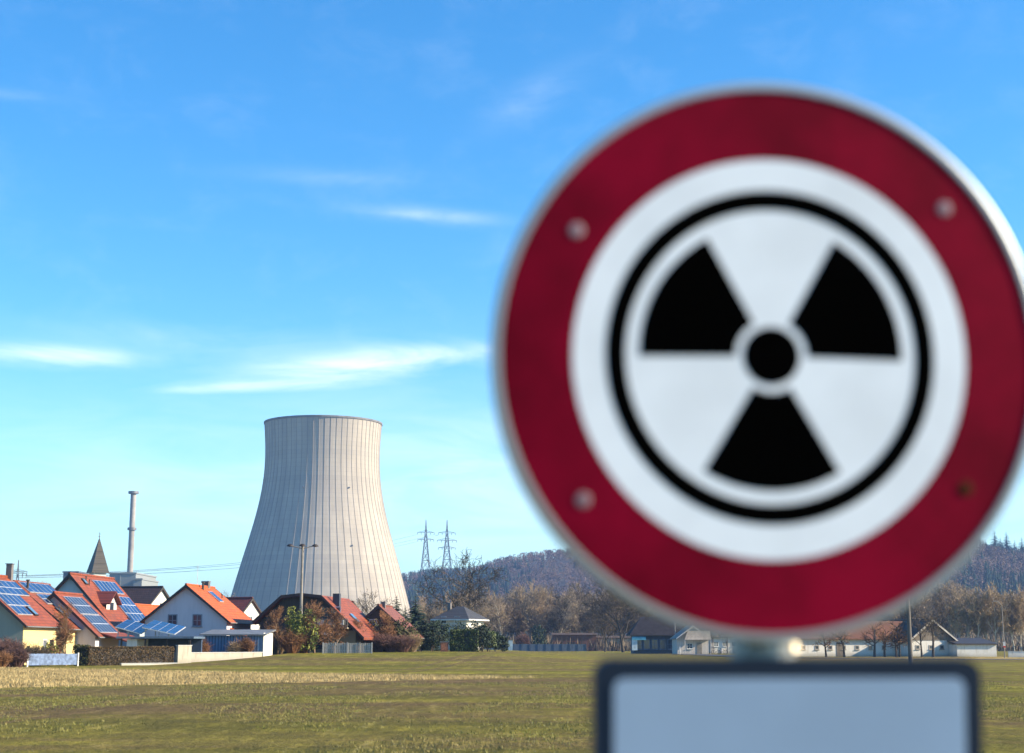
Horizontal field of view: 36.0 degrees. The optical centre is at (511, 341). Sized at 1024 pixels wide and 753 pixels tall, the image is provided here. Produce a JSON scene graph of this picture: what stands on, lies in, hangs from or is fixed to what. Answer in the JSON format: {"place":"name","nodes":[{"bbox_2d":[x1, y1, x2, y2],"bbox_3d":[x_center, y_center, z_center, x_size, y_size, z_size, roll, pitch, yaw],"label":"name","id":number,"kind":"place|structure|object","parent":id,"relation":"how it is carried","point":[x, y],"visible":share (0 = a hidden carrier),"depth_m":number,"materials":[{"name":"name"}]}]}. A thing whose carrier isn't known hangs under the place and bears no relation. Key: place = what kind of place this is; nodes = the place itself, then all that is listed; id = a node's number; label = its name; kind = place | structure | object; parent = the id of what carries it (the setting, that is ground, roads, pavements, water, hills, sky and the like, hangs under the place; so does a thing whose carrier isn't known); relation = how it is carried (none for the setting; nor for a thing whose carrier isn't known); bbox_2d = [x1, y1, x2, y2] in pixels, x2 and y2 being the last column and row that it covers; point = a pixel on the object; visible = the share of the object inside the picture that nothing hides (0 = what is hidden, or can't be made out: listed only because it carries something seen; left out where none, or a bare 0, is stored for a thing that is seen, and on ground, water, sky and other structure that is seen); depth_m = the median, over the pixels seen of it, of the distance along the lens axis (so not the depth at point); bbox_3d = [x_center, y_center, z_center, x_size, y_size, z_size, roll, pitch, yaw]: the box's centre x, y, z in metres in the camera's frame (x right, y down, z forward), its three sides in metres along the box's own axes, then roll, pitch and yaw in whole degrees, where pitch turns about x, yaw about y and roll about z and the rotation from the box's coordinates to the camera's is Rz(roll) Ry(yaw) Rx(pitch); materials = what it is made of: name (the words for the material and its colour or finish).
{"place":"outdoors","nodes":[
{"label":"outdoors","id":0,"kind":"place"},
{"bbox_2d":[86,532,108,575],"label":"church","id":1,"kind":"structure","parent":0,"point":[98,566],"depth_m":415.25,"materials":[{"name":"grey"}]},
{"bbox_2d":[109,572,156,585],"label":"plant building","id":2,"kind":"structure","parent":0,"point":[123,578],"depth_m":871.13,"materials":[{"name":"concrete"}]},
{"bbox_2d":[133,578,158,585],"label":"plant building","id":3,"kind":"structure","parent":0,"point":[142,582],"depth_m":868.95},
{"bbox_2d":[0,666,542,687],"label":"dry grass","id":4,"kind":"structure","parent":0,"point":[95,674],"depth_m":81.03,"materials":[{"name":"plant"}]},
{"bbox_2d":[0,649,1023,752],"bbox_3d":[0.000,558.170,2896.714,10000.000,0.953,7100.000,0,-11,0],"label":"ground","id":5,"kind":"structure","parent":0,"point":[181,727],"depth_m":42.01,"materials":[{"name":"plant"}]},
{"bbox_2d":[0,649,15,666],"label":"bare shrub","id":6,"kind":"object","parent":5,"relation":"on","point":[5,659],"visible":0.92,"depth_m":114.42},
{"bbox_2d":[0,637,29,666],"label":"bare shrub","id":7,"kind":"object","parent":5,"relation":"on","point":[5,645],"visible":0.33,"depth_m":118.44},
{"bbox_2d":[1,644,33,667],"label":"bare shrub","id":8,"kind":"object","parent":5,"relation":"on","point":[20,658],"visible":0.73,"depth_m":116.31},
{"bbox_2d":[0,563,60,664],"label":"house","id":9,"kind":"structure","parent":5,"relation":"on","point":[24,615],"depth_m":135.22,"materials":[{"name":"red ceramic"}]},
{"bbox_2d":[24,642,53,665],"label":"bare shrub","id":10,"kind":"object","parent":5,"relation":"on","point":[37,650],"visible":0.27,"depth_m":124.29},
{"bbox_2d":[14,579,82,653],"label":"house","id":11,"kind":"structure","parent":5,"relation":"on","point":[39,593],"depth_m":146.92,"materials":[{"name":"red ceramic"}]},
{"bbox_2d":[26,653,78,666],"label":"fence","id":12,"kind":"object","parent":5,"relation":"on","point":[55,659],"visible":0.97,"depth_m":122.38,"materials":[{"name":"blue metal"}]},
{"bbox_2d":[46,603,77,665],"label":"bare tree","id":13,"kind":"object","parent":5,"relation":"on","point":[64,635],"visible":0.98,"depth_m":126.51,"materials":[{"name":"beige plant"}]},
{"bbox_2d":[72,644,90,665],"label":"hedge","id":14,"kind":"object","parent":5,"relation":"on","point":[81,650],"visible":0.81,"depth_m":127.60,"materials":[{"name":"green plant"}]},
{"bbox_2d":[47,591,131,646],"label":"house","id":15,"kind":"structure","parent":5,"relation":"on","point":[93,623],"depth_m":149.10,"materials":[{"name":"red ceramic"}]},
{"bbox_2d":[55,572,145,646],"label":"house","id":16,"kind":"structure","parent":5,"relation":"on","point":[109,599],"depth_m":166.21,"materials":[{"name":"tile"}]},
{"bbox_2d":[86,645,174,665],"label":"hedge","id":17,"kind":"object","parent":5,"relation":"on","point":[106,656],"visible":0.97,"depth_m":130.27,"materials":[{"name":"brown plant"}]},
{"bbox_2d":[127,491,138,571],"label":"chimney stack","id":18,"kind":"object","parent":5,"relation":"on","point":[131,528],"visible":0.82,"depth_m":1043.32,"materials":[{"name":"metal"}]},
{"bbox_2d":[121,586,168,604],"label":"house","id":19,"kind":"structure","parent":5,"relation":"on","point":[154,595],"depth_m":205.25,"materials":[{"name":"brown tile"}]},
{"bbox_2d":[135,603,161,615],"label":"house","id":20,"kind":"structure","parent":5,"relation":"on","point":[146,609],"depth_m":181.58,"materials":[{"name":"orange tile"}]},
{"bbox_2d":[115,619,204,662],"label":"carport","id":21,"kind":"object","parent":5,"relation":"on","point":[138,628],"visible":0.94,"depth_m":140.95,"materials":[{"name":"metal"}]},
{"bbox_2d":[176,645,191,663],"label":"gate wall","id":22,"kind":"structure","parent":5,"relation":"on","point":[183,653],"depth_m":133.88,"materials":[{"name":"beige paint"}]},
{"bbox_2d":[139,572,259,641],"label":"house","id":23,"kind":"structure","parent":5,"relation":"on","point":[196,610],"depth_m":161.22,"materials":[{"name":"paint"}]},
{"bbox_2d":[191,652,262,661],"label":"garden wall","id":24,"kind":"structure","parent":5,"relation":"on","point":[204,656],"depth_m":141.97,"materials":[{"name":"beige paint"}]},
{"bbox_2d":[199,629,275,655],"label":"garage","id":25,"kind":"structure","parent":5,"relation":"on","point":[264,643],"depth_m":147.41,"materials":[{"name":"metal"}]},
{"bbox_2d":[226,597,261,628],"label":"house","id":26,"kind":"structure","parent":5,"relation":"on","point":[248,607],"depth_m":189.64,"materials":[{"name":"paint"}]},
{"bbox_2d":[236,635,257,651],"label":"bare shrub","id":27,"kind":"object","parent":5,"relation":"on","point":[248,645],"visible":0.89,"depth_m":145.86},
{"bbox_2d":[263,606,290,653],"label":"bare tree","id":28,"kind":"object","parent":5,"relation":"on","point":[276,616],"visible":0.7,"depth_m":155.07,"materials":[{"name":"beige plant"}]},
{"bbox_2d":[276,626,308,653],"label":"bare shrub","id":29,"kind":"object","parent":5,"relation":"on","point":[287,644],"visible":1,"depth_m":154.58,"materials":[{"name":"plant"}]},
{"bbox_2d":[283,606,301,648],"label":"shrub","id":30,"kind":"object","parent":5,"relation":"on","point":[291,621],"visible":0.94,"depth_m":155.84,"materials":[{"name":"green plant"}]},
{"bbox_2d":[292,614,305,652],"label":"shrub","id":31,"kind":"object","parent":5,"relation":"on","point":[299,627],"visible":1,"depth_m":155.18,"materials":[{"name":"green plant"}]},
{"bbox_2d":[287,544,318,652],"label":"street lamp","id":32,"kind":"object","parent":5,"relation":"on","point":[302,548],"visible":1,"depth_m":157.82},
{"bbox_2d":[300,608,319,652],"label":"shrub","id":33,"kind":"object","parent":5,"relation":"on","point":[309,646],"visible":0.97,"depth_m":155.51,"materials":[{"name":"green plant"}]},
{"bbox_2d":[252,593,381,653],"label":"house","id":34,"kind":"structure","parent":5,"relation":"on","point":[349,609],"depth_m":162.79,"materials":[{"name":"tile"}]},
{"bbox_2d":[302,599,335,652],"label":"bare tree","id":35,"kind":"object","parent":5,"relation":"on","point":[322,628],"visible":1,"depth_m":155.94,"materials":[{"name":"beige plant"}]},
{"bbox_2d":[231,415,410,617],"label":"cooling tower","id":36,"kind":"structure","parent":5,"relation":"on","point":[321,487],"depth_m":1099.16,"materials":[{"name":"concrete"}]},
{"bbox_2d":[325,607,348,647],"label":"bare tree","id":37,"kind":"object","parent":5,"relation":"on","point":[338,630],"visible":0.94,"depth_m":159.81,"materials":[{"name":"beige plant"}]},
{"bbox_2d":[322,642,372,652],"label":"fence","id":38,"kind":"object","parent":5,"relation":"on","point":[353,647],"visible":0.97,"depth_m":154.10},
{"bbox_2d":[351,589,394,614],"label":"bare tree","id":39,"kind":"object","parent":5,"relation":"on","point":[366,605],"visible":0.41,"depth_m":187.43,"materials":[{"name":"grey plant"}]},
{"bbox_2d":[367,631,387,651],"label":"bare shrub","id":40,"kind":"object","parent":5,"relation":"on","point":[376,647],"visible":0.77,"depth_m":164.91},
{"bbox_2d":[371,610,396,636],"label":"bare tree","id":41,"kind":"object","parent":5,"relation":"on","point":[385,631],"visible":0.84,"depth_m":168.29,"materials":[{"name":"beige plant"}]},
{"bbox_2d":[375,633,400,651],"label":"bare shrub","id":42,"kind":"object","parent":5,"relation":"on","point":[386,645],"visible":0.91,"depth_m":164.40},
{"bbox_2d":[364,602,424,651],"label":"house","id":43,"kind":"structure","parent":5,"relation":"on","point":[392,612],"depth_m":172.00,"materials":[{"name":"red tile"}]},
{"bbox_2d":[389,618,414,636],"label":"shrub","id":44,"kind":"object","parent":5,"relation":"on","point":[400,630],"visible":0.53,"depth_m":170.10,"materials":[{"name":"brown plant"}]},
{"bbox_2d":[390,633,416,651],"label":"bare shrub","id":45,"kind":"object","parent":5,"relation":"on","point":[405,644],"visible":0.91,"depth_m":164.38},
{"bbox_2d":[405,594,425,627],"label":"spruce tree","id":46,"kind":"object","parent":5,"relation":"on","point":[416,617],"visible":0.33,"depth_m":228.34,"materials":[{"name":"green plant"}]},
{"bbox_2d":[419,620,444,650],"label":"shrub","id":47,"kind":"object","parent":5,"relation":"on","point":[435,636],"visible":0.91,"depth_m":177.50,"materials":[{"name":"green plant"}]},
{"bbox_2d":[433,619,449,647],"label":"shrub","id":48,"kind":"object","parent":5,"relation":"on","point":[446,630],"visible":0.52,"depth_m":179.75,"materials":[{"name":"green plant"}]},
{"bbox_2d":[409,549,508,620],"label":"bare tree","id":49,"kind":"object","parent":5,"relation":"on","point":[465,593],"visible":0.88,"depth_m":297.22,"materials":[{"name":"brown plant"}]},
{"bbox_2d":[431,603,488,649],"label":"house","id":50,"kind":"structure","parent":5,"relation":"on","point":[457,614],"depth_m":233.12,"materials":[{"name":"stone"}]},
{"bbox_2d":[445,620,481,642],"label":"shrub","id":51,"kind":"object","parent":5,"relation":"on","point":[455,627],"visible":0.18,"depth_m":184.70,"materials":[{"name":"plant"}]},
{"bbox_2d":[449,629,478,651],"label":"hedge","id":52,"kind":"object","parent":5,"relation":"on","point":[464,640],"visible":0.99,"depth_m":174.95,"materials":[{"name":"green plant"}]},
{"bbox_2d":[475,623,491,651],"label":"shrub","id":53,"kind":"object","parent":5,"relation":"on","point":[484,635],"visible":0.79,"depth_m":182.55,"materials":[{"name":"green plant"}]},
{"bbox_2d":[484,591,512,633],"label":"bare tree","id":54,"kind":"object","parent":5,"relation":"on","point":[502,615],"visible":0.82,"depth_m":409.56,"materials":[{"name":"brown plant"}]},
{"bbox_2d":[499,587,526,639],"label":"bare tree","id":55,"kind":"object","parent":5,"relation":"on","point":[522,616],"visible":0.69,"depth_m":431.27,"materials":[{"name":"brown plant"}]},
{"bbox_2d":[508,592,527,636],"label":"bare tree","id":56,"kind":"object","parent":5,"relation":"on","point":[516,622],"visible":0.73,"depth_m":431.29,"materials":[{"name":"brown plant"}]},
{"bbox_2d":[513,631,529,643],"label":"bare shrub","id":57,"kind":"object","parent":5,"relation":"on","point":[522,638],"visible":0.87,"depth_m":377.42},
{"bbox_2d":[513,590,545,638],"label":"bare tree","id":58,"kind":"object","parent":5,"relation":"on","point":[533,619],"visible":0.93,"depth_m":415.08,"materials":[{"name":"brown plant"}]},
{"bbox_2d":[514,578,556,634],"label":"bare tree","id":59,"kind":"object","parent":5,"relation":"on","point":[538,609],"visible":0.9,"depth_m":417.80,"materials":[{"name":"brown plant"}]},
{"bbox_2d":[530,624,547,643],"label":"shrub","id":60,"kind":"object","parent":5,"relation":"on","point":[537,638],"visible":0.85,"depth_m":384.67,"materials":[{"name":"green plant"}]},
{"bbox_2d":[500,644,585,650],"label":"fence","id":61,"kind":"object","parent":5,"relation":"on","point":[549,647],"visible":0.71,"depth_m":371.06,"materials":[{"name":"metal"}]},
{"bbox_2d":[541,586,561,632],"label":"bare tree","id":62,"kind":"object","parent":5,"relation":"on","point":[546,599],"visible":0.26,"depth_m":445.33,"materials":[{"name":"brown plant"}]},
{"bbox_2d":[543,588,572,633],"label":"bare tree","id":63,"kind":"object","parent":5,"relation":"on","point":[551,631],"visible":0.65,"depth_m":419.70,"materials":[{"name":"brown plant"}]},
{"bbox_2d":[544,593,576,632],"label":"bare tree","id":64,"kind":"object","parent":5,"relation":"on","point":[558,623],"visible":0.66,"depth_m":416.74,"materials":[{"name":"brown plant"}]},
{"bbox_2d":[556,578,590,632],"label":"bare tree","id":65,"kind":"object","parent":5,"relation":"on","point":[577,595],"visible":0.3,"depth_m":424.36,"materials":[{"name":"brown plant"}]},
{"bbox_2d":[551,633,596,650],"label":"shed","id":66,"kind":"structure","parent":5,"relation":"on","point":[587,638],"depth_m":393.08,"materials":[{"name":"brown wood"}]},
{"bbox_2d":[561,590,591,632],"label":"bare tree","id":67,"kind":"object","parent":5,"relation":"on","point":[571,618],"visible":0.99,"depth_m":408.02,"materials":[{"name":"brown plant"}]},
{"bbox_2d":[578,598,598,632],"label":"bare tree","id":68,"kind":"object","parent":5,"relation":"on","point":[586,625],"visible":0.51,"depth_m":412.46,"materials":[{"name":"brown plant"}]},
{"bbox_2d":[580,603,623,651],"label":"bare tree","id":69,"kind":"object","parent":5,"relation":"on","point":[594,622],"visible":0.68,"depth_m":364.71,"materials":[{"name":"brown plant"}]},
{"bbox_2d":[596,636,630,650],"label":"fence","id":70,"kind":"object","parent":5,"relation":"on","point":[617,639],"depth_m":397.85,"materials":[{"name":"brown wood"}]},
{"bbox_2d":[578,579,652,651],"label":"bare tree","id":71,"kind":"object","parent":5,"relation":"on","point":[608,605],"visible":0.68,"depth_m":339.90,"materials":[{"name":"brown plant"}]},
{"bbox_2d":[626,617,683,653],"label":"house","id":72,"kind":"structure","parent":5,"relation":"on","point":[651,635],"depth_m":294.77,"materials":[{"name":"grey tile"}]},
{"bbox_2d":[670,628,710,653],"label":"cabin","id":73,"kind":"object","parent":5,"relation":"on","point":[687,641],"visible":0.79,"depth_m":283.29,"materials":[{"name":"paint"}]},
{"bbox_2d":[709,637,729,652],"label":"hut","id":74,"kind":"object","parent":5,"relation":"on","point":[723,644],"visible":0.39,"depth_m":299.69,"materials":[{"name":"paint"}]},
{"bbox_2d":[490,82,1023,657],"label":"road sign","id":75,"kind":"object","parent":5,"relation":"on","point":[756,362],"visible":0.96,"depth_m":1.77,"materials":[{"name":"metal"}]},
{"bbox_2d":[592,658,982,752],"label":"supplementary plate","id":76,"kind":"object","parent":75,"relation":"attached to","point":[786,705],"visible":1,"depth_m":1.73,"materials":[{"name":"metal"}]},
{"bbox_2d":[502,630,1023,650],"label":"undergrowth","id":77,"kind":"object","parent":5,"relation":"on","point":[1009,645],"visible":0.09,"depth_m":396.17,"materials":[{"name":"plant"}]},
{"bbox_2d":[824,633,851,656],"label":"pollarded tree","id":78,"kind":"object","parent":5,"relation":"on","point":[841,640],"visible":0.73,"depth_m":215.64,"materials":[{"name":"brown plant"}]},
{"bbox_2d":[796,621,904,656],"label":"stable","id":79,"kind":"structure","parent":5,"relation":"on","point":[855,646],"depth_m":225.60,"materials":[{"name":"white paint"}]},
{"bbox_2d":[860,620,886,656],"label":"pollarded tree","id":80,"kind":"object","parent":5,"relation":"on","point":[874,641],"visible":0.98,"depth_m":216.26,"materials":[{"name":"brown plant"}]},
{"bbox_2d":[885,618,912,656],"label":"pollarded tree","id":81,"kind":"object","parent":5,"relation":"on","point":[904,638],"visible":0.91,"depth_m":214.19,"materials":[{"name":"brown plant"}]},
{"bbox_2d":[906,605,912,657],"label":"utility pole","id":82,"kind":"object","parent":5,"relation":"on","point":[909,638],"visible":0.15,"depth_m":86.45,"materials":[{"name":"metal"}]},
{"bbox_2d":[896,598,930,618],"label":"bare tree","id":83,"kind":"object","parent":5,"relation":"on","point":[921,605],"visible":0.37,"depth_m":413.40,"materials":[{"name":"brown plant"}]},
{"bbox_2d":[901,605,938,656],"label":"bare tree","id":84,"kind":"object","parent":5,"relation":"on","point":[918,629],"visible":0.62,"depth_m":217.55,"materials":[{"name":"brown plant"}]},
{"bbox_2d":[883,618,957,656],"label":"house","id":85,"kind":"structure","parent":5,"relation":"on","point":[941,648],"depth_m":224.57,"materials":[{"name":"paint"}]},
{"bbox_2d":[904,594,940,619],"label":"bare tree","id":86,"kind":"object","parent":5,"relation":"on","point":[929,604],"visible":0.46,"depth_m":413.99,"materials":[{"name":"brown plant"}]},
{"bbox_2d":[917,592,959,656],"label":"bare tree","id":87,"kind":"object","parent":5,"relation":"on","point":[931,625],"visible":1,"depth_m":214.33,"materials":[{"name":"brown plant"}]},
{"bbox_2d":[925,585,956,628],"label":"bare tree","id":88,"kind":"object","parent":5,"relation":"on","point":[943,603],"visible":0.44,"depth_m":417.75,"materials":[{"name":"brown plant"}]},
{"bbox_2d":[932,580,964,635],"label":"bare tree","id":89,"kind":"object","parent":5,"relation":"on","point":[944,591],"visible":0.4,"depth_m":419.03,"materials":[{"name":"brown plant"}]},
{"bbox_2d":[943,591,975,637],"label":"bare tree","id":90,"kind":"object","parent":5,"relation":"on","point":[960,606],"visible":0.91,"depth_m":285.52,"materials":[{"name":"brown plant"}]},
{"bbox_2d":[946,579,979,634],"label":"bare tree","id":91,"kind":"object","parent":5,"relation":"on","point":[953,581],"visible":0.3,"depth_m":420.31,"materials":[{"name":"brown plant"}]},
{"bbox_2d":[947,583,991,637],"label":"bare tree","id":92,"kind":"object","parent":5,"relation":"on","point":[967,623],"visible":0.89,"depth_m":285.70,"materials":[{"name":"brown plant"}]},
{"bbox_2d":[947,638,997,656],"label":"annex","id":93,"kind":"object","parent":5,"relation":"on","point":[971,647],"visible":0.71,"depth_m":222.19,"materials":[{"name":"paint"}]},
{"bbox_2d":[956,587,992,637],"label":"bare tree","id":94,"kind":"object","parent":5,"relation":"on","point":[979,611],"visible":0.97,"depth_m":285.27,"materials":[{"name":"brown plant"}]},
{"bbox_2d":[970,592,1001,639],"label":"bare tree","id":95,"kind":"object","parent":5,"relation":"on","point":[982,629],"visible":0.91,"depth_m":285.72,"materials":[{"name":"brown plant"}]},
{"bbox_2d":[972,580,1018,642],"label":"bare tree","id":96,"kind":"object","parent":5,"relation":"on","point":[991,611],"visible":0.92,"depth_m":284.74,"materials":[{"name":"brown plant"}]},
{"bbox_2d":[988,582,1022,650],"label":"bare tree","id":97,"kind":"object","parent":5,"relation":"on","point":[1010,617],"visible":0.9,"depth_m":285.94,"materials":[{"name":"brown plant"}]},
{"bbox_2d":[1002,585,1023,639],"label":"bare tree","id":98,"kind":"object","parent":5,"relation":"on","point":[1019,612],"visible":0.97,"depth_m":285.15,"materials":[{"name":"brown plant"}]},
{"bbox_2d":[1004,590,1023,650],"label":"bare tree","id":99,"kind":"object","parent":5,"relation":"on","point":[1022,600],"visible":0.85,"depth_m":286.04,"materials":[{"name":"brown plant"}]},
{"bbox_2d":[0,0,1023,596],"label":"sky","id":100,"kind":"structure","parent":0,"point":[220,219],"materials":[{"name":"blue"}]},
{"bbox_2d":[410,553,1022,640],"bbox_3d":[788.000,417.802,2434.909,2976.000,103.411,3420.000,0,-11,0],"label":"hill","id":101,"kind":"structure","parent":0,"point":[561,569],"depth_m":1519.13,"materials":[{"name":"plant"}]},
{"bbox_2d":[417,522,433,570],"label":"electricity pylon","id":102,"kind":"object","parent":101,"relation":"on","point":[427,539],"visible":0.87,"depth_m":2016.81,"materials":[{"name":"metal"}]},
{"bbox_2d":[437,521,456,569],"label":"electricity pylon","id":103,"kind":"object","parent":101,"relation":"on","point":[447,540],"visible":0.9,"depth_m":1977.33,"materials":[{"name":"metal"}]},
{"bbox_2d":[402,540,1023,636],"bbox_3d":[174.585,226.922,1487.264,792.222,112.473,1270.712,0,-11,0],"label":"forest","id":104,"kind":"object","parent":101,"relation":"on","point":[1002,557],"visible":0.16,"depth_m":1447.96,"materials":[{"name":"plant"}]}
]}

